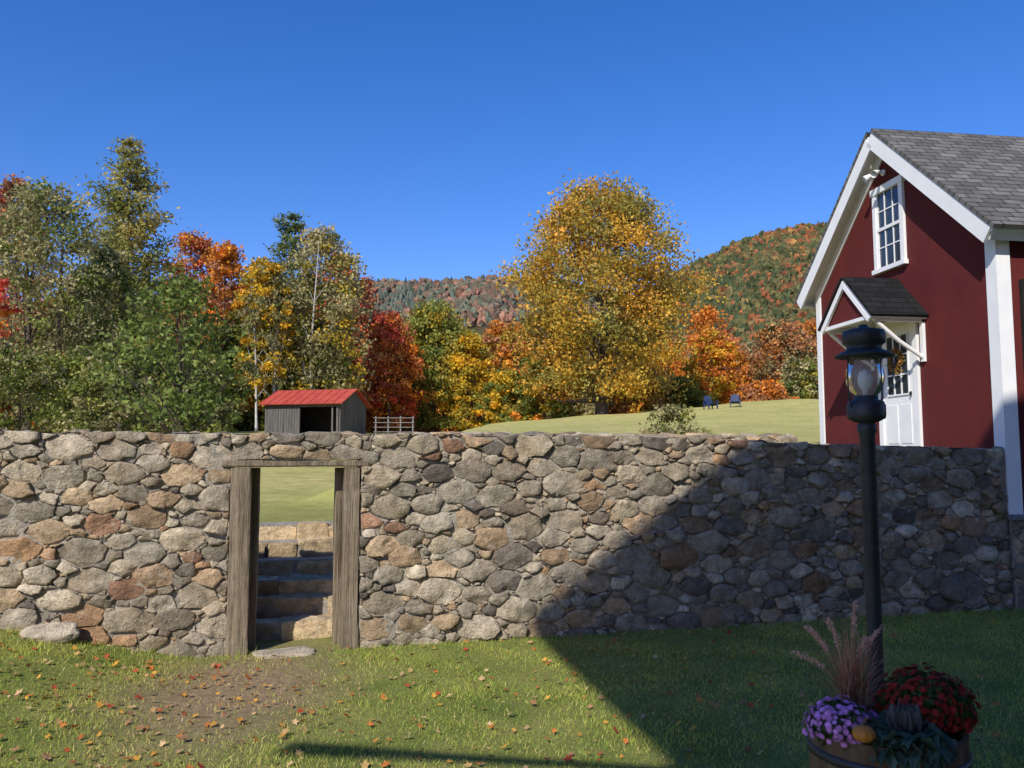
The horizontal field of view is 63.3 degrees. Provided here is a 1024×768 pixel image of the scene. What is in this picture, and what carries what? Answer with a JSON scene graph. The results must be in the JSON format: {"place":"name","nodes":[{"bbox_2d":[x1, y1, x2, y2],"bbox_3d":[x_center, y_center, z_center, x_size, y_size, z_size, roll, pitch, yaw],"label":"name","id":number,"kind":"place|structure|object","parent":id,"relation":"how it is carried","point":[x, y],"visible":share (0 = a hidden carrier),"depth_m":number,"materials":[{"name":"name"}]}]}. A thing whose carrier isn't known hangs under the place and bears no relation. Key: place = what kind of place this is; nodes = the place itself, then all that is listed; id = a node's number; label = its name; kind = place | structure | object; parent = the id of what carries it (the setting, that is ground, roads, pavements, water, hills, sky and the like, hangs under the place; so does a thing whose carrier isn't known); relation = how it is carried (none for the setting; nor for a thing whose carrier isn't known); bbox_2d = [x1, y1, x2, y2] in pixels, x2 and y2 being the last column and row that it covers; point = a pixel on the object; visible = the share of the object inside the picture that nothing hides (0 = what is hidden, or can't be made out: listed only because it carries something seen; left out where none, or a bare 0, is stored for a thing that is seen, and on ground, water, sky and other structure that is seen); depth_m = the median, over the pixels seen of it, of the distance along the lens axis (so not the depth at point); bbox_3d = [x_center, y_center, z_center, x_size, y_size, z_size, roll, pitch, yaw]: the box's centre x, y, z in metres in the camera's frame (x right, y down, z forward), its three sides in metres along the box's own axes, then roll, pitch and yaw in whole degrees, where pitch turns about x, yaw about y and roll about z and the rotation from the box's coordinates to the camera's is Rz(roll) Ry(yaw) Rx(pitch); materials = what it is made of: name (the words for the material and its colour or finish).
{"place":"outdoors","nodes":[
{"label":"outdoors","id":0,"kind":"place"},
{"bbox_2d":[1,273,625,345],"bbox_3d":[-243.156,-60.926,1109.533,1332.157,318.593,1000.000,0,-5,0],"label":"hill","id":1,"kind":"structure","parent":0,"point":[481,302],"depth_m":1219.66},
{"bbox_2d":[0,399,1023,767],"bbox_3d":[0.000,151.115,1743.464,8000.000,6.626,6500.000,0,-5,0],"label":"ground","id":2,"kind":"structure","parent":0,"point":[294,493],"depth_m":6.60,"materials":[{"name":"green plant"}]},
{"bbox_2d":[0,277,30,426],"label":"maple tree","id":3,"kind":"object","parent":2,"relation":"on","point":[4,307],"visible":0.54,"depth_m":30.57,"materials":[{"name":"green plant"}]},
{"bbox_2d":[0,171,67,428],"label":"maple tree","id":4,"kind":"object","parent":2,"relation":"on","point":[8,185],"visible":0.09,"depth_m":60.62,"materials":[{"name":"green plant"}]},
{"bbox_2d":[19,622,79,642],"bbox_3d":[-4.131,2.225,7.413,0.496,0.110,0.237,2,20,-20],"label":"flat boulder","id":5,"kind":"object","parent":2,"relation":"on","point":[60,632],"visible":0.83,"depth_m":7.37,"materials":[{"name":"stone"}]},
{"bbox_2d":[0,344,103,432],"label":"shrub","id":6,"kind":"object","parent":2,"relation":"on","point":[17,362],"visible":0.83,"depth_m":29.86,"materials":[{"name":"green plant"}]},
{"bbox_2d":[0,173,136,432],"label":"olive tree","id":7,"kind":"object","parent":2,"relation":"on","point":[34,200],"visible":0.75,"depth_m":44.90,"materials":[{"name":"green plant"}]},
{"bbox_2d":[27,344,138,431],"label":"shrub","id":8,"kind":"object","parent":2,"relation":"on","point":[82,359],"visible":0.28,"depth_m":43.31,"materials":[{"name":"green plant"}]},
{"bbox_2d":[40,363,156,432],"bbox_3d":[-15.272,0.949,31.128,4.462,3.612,4.276,3,-6,-31],"label":"shrub","id":9,"kind":"object","parent":2,"relation":"on","point":[96,390],"visible":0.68,"depth_m":30.36,"materials":[{"name":"green plant"}]},
{"bbox_2d":[55,244,167,417],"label":"olive tree","id":10,"kind":"object","parent":2,"relation":"on","point":[118,259],"visible":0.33,"depth_m":49.48,"materials":[{"name":"green plant"}]},
{"bbox_2d":[95,207,156,361],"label":"pine tree","id":11,"kind":"object","parent":2,"relation":"on","point":[108,232],"visible":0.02,"depth_m":72.91,"materials":[{"name":"green plant"}]},
{"bbox_2d":[48,134,204,430],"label":"pine tree","id":12,"kind":"object","parent":2,"relation":"on","point":[121,202],"visible":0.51,"depth_m":58.61,"materials":[{"name":"green plant"}]},
{"bbox_2d":[116,346,209,431],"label":"shrub","id":13,"kind":"object","parent":2,"relation":"on","point":[148,375],"visible":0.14,"depth_m":47.30,"materials":[{"name":"green plant"}]},
{"bbox_2d":[85,265,259,432],"bbox_3d":[-7.970,-0.290,20.279,4.092,5.090,3.826,0,-5,0],"label":"apple tree","id":14,"kind":"object","parent":2,"relation":"on","point":[188,292],"visible":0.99,"depth_m":19.74,"materials":[{"name":"green plant"}]},
{"bbox_2d":[130,385,227,432],"bbox_3d":[-12.694,1.417,32.006,3.679,2.785,3.286,0,-5,0],"label":"shrub","id":15,"kind":"object","parent":2,"relation":"on","point":[211,428],"visible":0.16,"depth_m":31.50,"materials":[{"name":"green plant"}]},
{"bbox_2d":[147,225,236,342],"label":"maple tree","id":16,"kind":"object","parent":2,"relation":"on","point":[196,243],"visible":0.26,"depth_m":75.23,"materials":[{"name":"orange plant"}]},
{"bbox_2d":[166,367,242,432],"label":"shrub","id":17,"kind":"object","parent":2,"relation":"on","point":[232,415],"visible":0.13,"depth_m":45.77,"materials":[{"name":"green plant"}]},
{"bbox_2d":[174,240,254,390],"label":"maple tree","id":18,"kind":"object","parent":2,"relation":"on","point":[224,260],"visible":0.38,"depth_m":72.28,"materials":[{"name":"orange plant"}]},
{"bbox_2d":[196,351,248,430],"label":"shrub","id":19,"kind":"object","parent":2,"relation":"on","point":[232,386],"visible":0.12,"depth_m":62.11,"materials":[{"name":"green plant"}]},
{"bbox_2d":[222,256,286,430],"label":"maple tree","id":20,"kind":"object","parent":2,"relation":"on","point":[249,408],"visible":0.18,"depth_m":65.46,"materials":[{"name":"yellow plant"}]},
{"bbox_2d":[233,257,299,430],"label":"birch tree","id":21,"kind":"object","parent":2,"relation":"on","point":[266,271],"visible":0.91,"depth_m":62.11,"materials":[{"name":"yellow plant"}]},
{"bbox_2d":[251,646,315,658],"bbox_3d":[-2.192,2.619,8.024,0.634,0.098,0.343,1,-5,-15],"label":"threshold stone","id":22,"kind":"object","parent":2,"relation":"on","point":[300,651],"visible":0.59,"depth_m":7.96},
{"bbox_2d":[225,467,359,655],"bbox_3d":[-2.198,1.769,8.398,1.256,1.840,0.490,1,-5,-15],"label":"timber doorway","id":23,"kind":"structure","parent":2,"relation":"on","point":[243,564],"depth_m":8.27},
{"bbox_2d":[222,460,368,466],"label":"lintel","id":24,"kind":"structure","parent":23,"relation":"on","point":[285,463],"depth_m":8.23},
{"bbox_2d":[256,211,328,347],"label":"pine tree","id":25,"kind":"object","parent":2,"relation":"on","point":[289,228],"visible":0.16,"depth_m":86.08,"materials":[{"name":"green plant"}]},
{"bbox_2d":[256,521,332,640],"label":"stone steps","id":26,"kind":"structure","parent":2,"relation":"on","point":[295,583],"depth_m":9.36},
{"bbox_2d":[258,389,371,433],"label":"barn","id":27,"kind":"structure","parent":2,"relation":"on","point":[304,411],"depth_m":56.10,"materials":[{"name":"wood"}]},
{"bbox_2d":[263,222,376,390],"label":"birch tree","id":28,"kind":"object","parent":2,"relation":"on","point":[321,244],"visible":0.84,"depth_m":64.52,"materials":[{"name":"green plant"}]},
{"bbox_2d":[310,252,371,392],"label":"maple tree","id":29,"kind":"object","parent":2,"relation":"on","point":[356,333],"visible":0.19,"depth_m":82.17,"materials":[{"name":"green plant"}]},
{"bbox_2d":[340,275,381,400],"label":"maple tree","id":30,"kind":"object","parent":2,"relation":"on","point":[368,297],"visible":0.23,"depth_m":84.20,"materials":[{"name":"green plant"}]},
{"bbox_2d":[341,310,434,433],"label":"maple tree","id":31,"kind":"object","parent":2,"relation":"on","point":[387,329],"visible":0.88,"depth_m":73.23,"materials":[{"name":"red plant"}]},
{"bbox_2d":[366,381,410,433],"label":"shrub","id":32,"kind":"object","parent":2,"relation":"on","point":[382,432],"visible":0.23,"depth_m":75.05,"materials":[{"name":"red plant"}]},
{"bbox_2d":[373,416,413,434],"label":"field fence","id":33,"kind":"object","parent":2,"relation":"on","point":[388,422],"visible":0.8,"depth_m":56.94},
{"bbox_2d":[0,263,789,433],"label":"background trees","id":34,"kind":"object","parent":2,"relation":"on","point":[702,319],"visible":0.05,"depth_m":89.63,"materials":[{"name":"orange plant"}]},
{"bbox_2d":[382,298,485,432],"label":"maple tree","id":35,"kind":"object","parent":2,"relation":"on","point":[435,320],"visible":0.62,"depth_m":77.71,"materials":[{"name":"green plant"}]},
{"bbox_2d":[432,329,495,430],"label":"maple tree","id":36,"kind":"object","parent":2,"relation":"on","point":[470,340],"visible":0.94,"depth_m":75.54,"materials":[{"name":"yellow plant"}]},
{"bbox_2d":[465,318,531,422],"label":"maple tree","id":37,"kind":"object","parent":2,"relation":"on","point":[492,332],"visible":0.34,"depth_m":95.59,"materials":[{"name":"orange plant"}]},
{"bbox_2d":[473,368,533,425],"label":"shrub","id":38,"kind":"object","parent":2,"relation":"on","point":[501,384],"visible":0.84,"depth_m":71.33,"materials":[{"name":"yellow plant"}]},
{"bbox_2d":[0,432,1009,655],"bbox_3d":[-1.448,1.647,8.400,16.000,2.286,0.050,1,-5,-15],"label":"stone wall","id":39,"kind":"structure","parent":2,"relation":"on","point":[391,627],"depth_m":8.64,"materials":[{"name":"stone"}]},
{"bbox_2d":[0,428,1002,453],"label":"cap stones","id":40,"kind":"object","parent":39,"relation":"on","point":[669,440],"visible":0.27,"depth_m":8.81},
{"bbox_2d":[0,429,1013,657],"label":"face stones","id":41,"kind":"object","parent":39,"relation":"attached to","point":[954,587],"visible":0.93,"depth_m":8.82,"materials":[{"name":"stone"}]},
{"bbox_2d":[40,432,997,448],"bbox_3d":[-1.507,0.596,8.710,16.000,0.162,0.465,1,-5,-15],"label":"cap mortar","id":42,"kind":"object","parent":39,"relation":"on","point":[460,435],"visible":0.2,"depth_m":8.94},
{"bbox_2d":[0,615,1022,767],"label":"fallen leaves","id":43,"kind":"object","parent":2,"relation":"on","point":[365,764],"visible":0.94,"depth_m":6.17,"materials":[{"name":"orange plant"}]},
{"bbox_2d":[502,359,584,421],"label":"shrub","id":44,"kind":"object","parent":2,"relation":"on","point":[562,410],"visible":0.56,"depth_m":69.16,"materials":[{"name":"orange plant"}]},
{"bbox_2d":[398,431,797,442],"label":"face stones","id":45,"kind":"object","parent":2,"relation":"on","point":[779,438],"visible":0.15,"depth_m":14.64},
{"bbox_2d":[488,168,727,414],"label":"maple tree","id":46,"kind":"object","parent":2,"relation":"on","point":[626,218],"visible":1,"depth_m":61.79,"materials":[{"name":"yellow plant"}]},
{"bbox_2d":[606,366,676,413],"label":"shrub","id":47,"kind":"object","parent":2,"relation":"on","point":[646,406],"visible":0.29,"depth_m":70.86,"materials":[{"name":"orange plant"}]},
{"bbox_2d":[638,403,714,434],"bbox_3d":[3.124,0.886,16.182,1.577,1.030,1.412,5,-7,-43],"label":"shrub","id":48,"kind":"object","parent":2,"relation":"on","point":[671,411],"visible":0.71,"depth_m":16.16,"materials":[{"name":"green plant"}]},
{"bbox_2d":[651,373,719,407],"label":"shrub","id":49,"kind":"object","parent":2,"relation":"on","point":[692,393],"visible":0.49,"depth_m":72.63,"materials":[{"name":"green plant"}]},
{"bbox_2d":[703,396,717,408],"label":"adirondack chair","id":50,"kind":"object","parent":2,"relation":"on","point":[707,401],"visible":0.95,"depth_m":58.29,"materials":[{"name":"blue paint"}]},
{"bbox_2d":[679,328,748,405],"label":"maple tree","id":51,"kind":"object","parent":2,"relation":"on","point":[712,348],"visible":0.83,"depth_m":74.24,"materials":[{"name":"orange plant"}]},
{"bbox_2d":[691,337,757,402],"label":"maple tree","id":52,"kind":"object","parent":2,"relation":"on","point":[745,380],"visible":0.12,"depth_m":82.74,"materials":[{"name":"orange plant"}]},
{"bbox_2d":[738,379,798,401],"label":"shrub","id":53,"kind":"object","parent":2,"relation":"on","point":[764,390],"visible":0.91,"depth_m":70.94,"materials":[{"name":"orange plant"}]},
{"bbox_2d":[740,317,817,384],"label":"oak tree","id":54,"kind":"object","parent":2,"relation":"on","point":[783,342],"visible":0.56,"depth_m":84.80,"materials":[{"name":"orange plant"}]},
{"bbox_2d":[770,317,817,384],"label":"oak tree","id":55,"kind":"object","parent":2,"relation":"on","point":[808,326],"visible":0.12,"depth_m":91.78,"materials":[{"name":"orange plant"}]},
{"bbox_2d":[777,355,818,398],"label":"shrub","id":56,"kind":"object","parent":2,"relation":"on","point":[802,374],"visible":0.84,"depth_m":74.21,"materials":[{"name":"green plant"}]},
{"bbox_2d":[834,324,894,703],"bbox_3d":[1.970,0.980,4.532,0.327,2.637,0.316,0,-5,0],"label":"lamp post","id":57,"kind":"object","parent":2,"relation":"on","point":[865,411],"visible":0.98,"depth_m":4.53,"materials":[{"name":"black metal"}]},
{"bbox_2d":[806,703,971,767],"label":"barrel planter","id":58,"kind":"object","parent":2,"relation":"on","point":[834,755],"visible":0.3,"depth_m":3.85,"materials":[{"name":"brown wood"}]},
{"bbox_2d":[801,694,878,750],"bbox_3d":[1.567,1.617,3.946,0.352,0.262,0.348,0,-5,0],"label":"purple mum","id":59,"kind":"object","parent":58,"relation":"in","point":[836,719],"visible":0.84,"depth_m":3.88,"materials":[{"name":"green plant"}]},
{"bbox_2d":[790,601,912,710],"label":"fountain grass","id":60,"kind":"object","parent":58,"relation":"in","point":[853,685],"depth_m":4.17,"materials":[{"name":"brown plant"}]},
{"bbox_2d":[852,717,875,742],"bbox_3d":[1.600,1.571,3.777,0.104,0.114,0.100,0,-5,0],"label":"pumpkin","id":61,"kind":"object","parent":58,"relation":"on","point":[863,732],"visible":1,"depth_m":3.75,"materials":[{"name":"orange plant"}]},
{"bbox_2d":[863,700,956,767],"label":"ornamental cabbage","id":62,"kind":"object","parent":58,"relation":"in","point":[911,735],"visible":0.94,"depth_m":3.73,"materials":[{"name":"green plant"}]},
{"bbox_2d":[868,662,982,735],"bbox_3d":[2.029,1.556,4.074,0.511,0.342,0.496,0,-5,0],"label":"red mum","id":63,"kind":"object","parent":58,"relation":"on","point":[944,703],"visible":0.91,"depth_m":3.96,"materials":[{"name":"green plant"}]},
{"bbox_2d":[1007,520,1023,608],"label":"stone foundation","id":64,"kind":"object","parent":2,"relation":"on","point":[1013,561],"visible":0.17,"depth_m":10.44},
{"bbox_2d":[821,161,1023,514],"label":"walls","id":65,"kind":"structure","parent":64,"relation":"on","point":[940,276],"depth_m":11.90,"materials":[{"name":"red paint"}]},
{"bbox_2d":[815,292,825,443],"bbox_3d":[5.671,0.152,15.215,0.027,3.810,0.150,1,-5,-8],"label":"corner board","id":66,"kind":"object","parent":65,"relation":"attached to","point":[820,375],"visible":0.64,"depth_m":15.23,"materials":[{"name":"white paint"}]},
{"bbox_2d":[794,132,870,303],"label":"roof","id":67,"kind":"structure","parent":65,"relation":"on","point":[867,134],"depth_m":14.34,"materials":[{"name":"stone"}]},
{"bbox_2d":[797,140,870,308],"bbox_3d":[5.565,-2.668,14.444,0.040,0.229,3.307,1,-46,-8],"label":"rake board","id":68,"kind":"object","parent":67,"relation":"attached to","point":[852,182],"visible":1,"depth_m":14.31,"materials":[{"name":"white paint"}]},
{"bbox_2d":[797,137,875,303],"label":"roof soffit","id":69,"kind":"structure","parent":65,"relation":"on","point":[811,298],"depth_m":14.50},
{"bbox_2d":[821,281,875,328],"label":"hood deck","id":70,"kind":"structure","parent":65,"relation":"attached to","point":[871,323],"depth_m":13.49,"materials":[{"name":"white paint"}]},
{"bbox_2d":[818,278,842,330],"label":"hood roof","id":71,"kind":"structure","parent":70,"relation":"on","point":[830,303],"depth_m":13.22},
{"bbox_2d":[821,286,843,334],"bbox_3d":[5.092,-1.166,13.189,0.040,0.069,0.911,1,-49,-8],"label":"hood rake","id":72,"kind":"object","parent":70,"relation":"attached to","point":[833,308],"visible":1,"depth_m":13.16,"materials":[{"name":"white paint"}]},
{"bbox_2d":[821,315,875,331],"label":"hood beam","id":73,"kind":"structure","parent":70,"relation":"attached to","point":[846,324],"depth_m":12.80,"materials":[{"name":"white paint"}]},
{"bbox_2d":[828,291,862,326],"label":"hood pediment","id":74,"kind":"structure","parent":73,"relation":"on","point":[846,309],"depth_m":12.91,"materials":[{"name":"red paint"}]},
{"bbox_2d":[816,155,882,296],"bbox_3d":[5.825,-2.739,14.345,0.030,0.197,2.977,1,-46,-8],"label":"frieze board","id":75,"kind":"object","parent":65,"relation":"attached to","point":[852,217],"visible":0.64,"depth_m":14.37,"materials":[{"name":"white paint"}]},
{"bbox_2d":[872,196,877,269],"bbox_3d":[5.925,-2.454,13.515,0.047,1.225,0.085,1,-5,-8],"label":"window jamb","id":76,"kind":"object","parent":65,"relation":"attached to","point":[874,232],"depth_m":13.51,"materials":[{"name":"white paint"}]},
{"bbox_2d":[877,359,885,445],"bbox_3d":[5.922,0.145,13.305,0.047,2.030,0.110,1,-5,-8],"label":"door casing","id":77,"kind":"object","parent":65,"relation":"attached to","point":[882,433],"depth_m":13.25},
{"bbox_2d":[843,281,926,318],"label":"hood deck","id":78,"kind":"structure","parent":65,"relation":"attached to","point":[895,317],"depth_m":12.19,"materials":[{"name":"white paint"}]},
{"bbox_2d":[841,282,870,321],"bbox_3d":[5.184,-1.245,12.521,0.040,0.069,0.971,1,38,-8],"label":"hood rake","id":79,"kind":"object","parent":78,"relation":"attached to","point":[856,303],"visible":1,"depth_m":12.49,"materials":[{"name":"white paint"}]},
{"bbox_2d":[842,277,928,316],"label":"hood roof","id":80,"kind":"structure","parent":78,"relation":"on","point":[884,297],"depth_m":12.45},
{"bbox_2d":[873,318,921,321],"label":"hood side beam","id":81,"kind":"structure","parent":78,"relation":"attached to","point":[896,320],"depth_m":12.21,"materials":[{"name":"white paint"}]},
{"bbox_2d":[870,175,904,197],"bbox_3d":[5.966,-3.148,13.214,0.062,0.105,0.870,1,-5,-8],"label":"window head","id":82,"kind":"object","parent":65,"relation":"attached to","point":[889,184],"depth_m":13.17,"materials":[{"name":"white paint"}]},
{"bbox_2d":[872,259,908,275],"bbox_3d":[5.959,-1.840,13.099,0.077,0.070,0.870,1,-5,-8],"label":"window sill","id":83,"kind":"structure","parent":65,"relation":"attached to","point":[894,265],"depth_m":13.02,"materials":[{"name":"white paint"}]},
{"bbox_2d":[875,195,880,268],"bbox_3d":[5.935,-2.459,13.456,0.020,1.225,0.035,1,-5,-8],"label":"window stile","id":84,"kind":"object","parent":83,"relation":"on","point":[878,237],"depth_m":13.45,"materials":[{"name":"white paint"}]},
{"bbox_2d":[875,322,909,327],"bbox_3d":[5.984,-0.957,12.939,0.050,0.098,1.040,1,-5,-8],"label":"door header","id":85,"kind":"object","parent":65,"relation":"attached to","point":[890,324],"depth_m":13.01},
{"bbox_2d":[882,322,915,445],"bbox_3d":[5.999,0.107,12.848,0.019,2.027,0.810,1,-5,-8],"label":"door slab","id":86,"kind":"structure","parent":65,"relation":"attached to","point":[901,399],"depth_m":12.79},
{"bbox_2d":[888,405,898,443],"bbox_3d":[5.961,0.633,12.971,0.010,0.600,0.265,1,-5,-8],"label":"door panel","id":87,"kind":"structure","parent":86,"relation":"attached to","point":[893,424],"depth_m":12.96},
{"bbox_2d":[885,347,904,374],"bbox_3d":[5.938,-0.363,12.870,0.136,0.439,0.462,0,-5,0],"label":"door wreath","id":88,"kind":"object","parent":86,"relation":"attached to","point":[899,363],"depth_m":12.81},
{"bbox_2d":[887,334,907,394],"bbox_3d":[5.986,-0.293,12.881,0.006,0.930,0.550,1,-5,-8],"label":"door glass","id":89,"kind":"object","parent":86,"relation":"in","point":[898,378],"visible":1,"depth_m":12.85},
{"bbox_2d":[901,403,912,443],"bbox_3d":[6.008,0.603,12.631,0.010,0.600,0.265,1,-5,-8],"label":"door panel","id":90,"kind":"structure","parent":86,"relation":"attached to","point":[906,423],"depth_m":12.63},
{"bbox_2d":[898,181,906,259],"bbox_3d":[6.023,-2.517,12.799,0.047,1.225,0.085,1,-5,-8],"label":"window jamb","id":91,"kind":"object","parent":65,"relation":"attached to","point":[902,220],"depth_m":12.78,"materials":[{"name":"white paint"}]},
{"bbox_2d":[878,184,900,266],"bbox_3d":[5.992,-2.502,13.161,0.009,1.190,0.640,1,-5,-8],"label":"window pane","id":92,"kind":"object","parent":91,"relation":"attached to","point":[889,236],"visible":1,"depth_m":13.17,"materials":[{"name":"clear glass"}]},
{"bbox_2d":[911,322,923,446],"bbox_3d":[6.048,0.065,12.387,0.047,2.030,0.110,1,-5,-8],"label":"door casing","id":93,"kind":"object","parent":65,"relation":"attached to","point":[917,386],"depth_m":12.37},
{"bbox_2d":[919,322,926,361],"bbox_3d":[6.073,-0.624,12.268,0.047,0.588,0.070,1,-5,-8],"label":"hood bracket post","id":94,"kind":"object","parent":65,"relation":"attached to","point":[922,339],"visible":1,"depth_m":12.24,"materials":[{"name":"white paint"}]},
{"bbox_2d":[874,321,922,357],"bbox_3d":[5.696,-0.663,12.220,0.748,0.572,0.064,1,-5,-8],"label":"hood brace","id":95,"kind":"object","parent":94,"relation":"attached to","point":[898,339],"visible":1,"depth_m":12.20,"materials":[{"name":"white paint"}]},
{"bbox_2d":[870,128,1023,228],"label":"roof","id":96,"kind":"structure","parent":65,"relation":"attached to","point":[980,176],"depth_m":12.15,"materials":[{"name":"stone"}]},
{"bbox_2d":[866,133,991,242],"bbox_3d":[5.908,-2.913,11.950,0.041,0.229,3.387,1,36,-8],"label":"rake board","id":97,"kind":"object","parent":96,"relation":"attached to","point":[962,215],"visible":1,"depth_m":11.69,"materials":[{"name":"white paint"}]},
{"bbox_2d":[984,239,1010,514],"bbox_3d":[6.284,-0.263,10.761,0.027,3.860,0.200,1,-5,-8],"label":"corner board","id":98,"kind":"object","parent":65,"relation":"attached to","point":[995,347],"visible":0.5,"depth_m":10.76,"materials":[{"name":"white paint"}]},
{"bbox_2d":[990,228,1023,232],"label":"gutter","id":99,"kind":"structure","parent":65,"relation":"on","point":[1006,230],"depth_m":10.55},
{"bbox_2d":[997,240,1022,514],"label":"corner board","id":100,"kind":"object","parent":65,"relation":"attached to","point":[1011,406],"visible":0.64,"depth_m":10.66,"materials":[{"name":"white paint"}]},
{"bbox_2d":[1019,279,1023,370],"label":"side shutter","id":101,"kind":"object","parent":65,"relation":"attached to","point":[1021,288],"visible":1,"depth_m":10.77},
{"bbox_2d":[1011,520,1023,608],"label":"foundation stones","id":102,"kind":"object","parent":64,"relation":"attached to","point":[1018,529],"visible":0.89,"depth_m":10.42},
{"bbox_2d":[0,0,1023,300],"label":"sky","id":103,"kind":"structure","parent":0,"point":[429,134],"materials":[{"name":"blue"}]},
{"bbox_2d":[461,222,826,431],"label":"hill","id":104,"kind":"structure","parent":0,"point":[763,273],"depth_m":676.41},
{"label":"soffit","id":105,"kind":"object","parent":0,"visible":0},
{"bbox_2d":[988,232,1023,240],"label":"fascia","id":106,"kind":"structure","parent":105,"relation":"attached to","point":[1009,236],"depth_m":10.62,"materials":[{"name":"white paint"}]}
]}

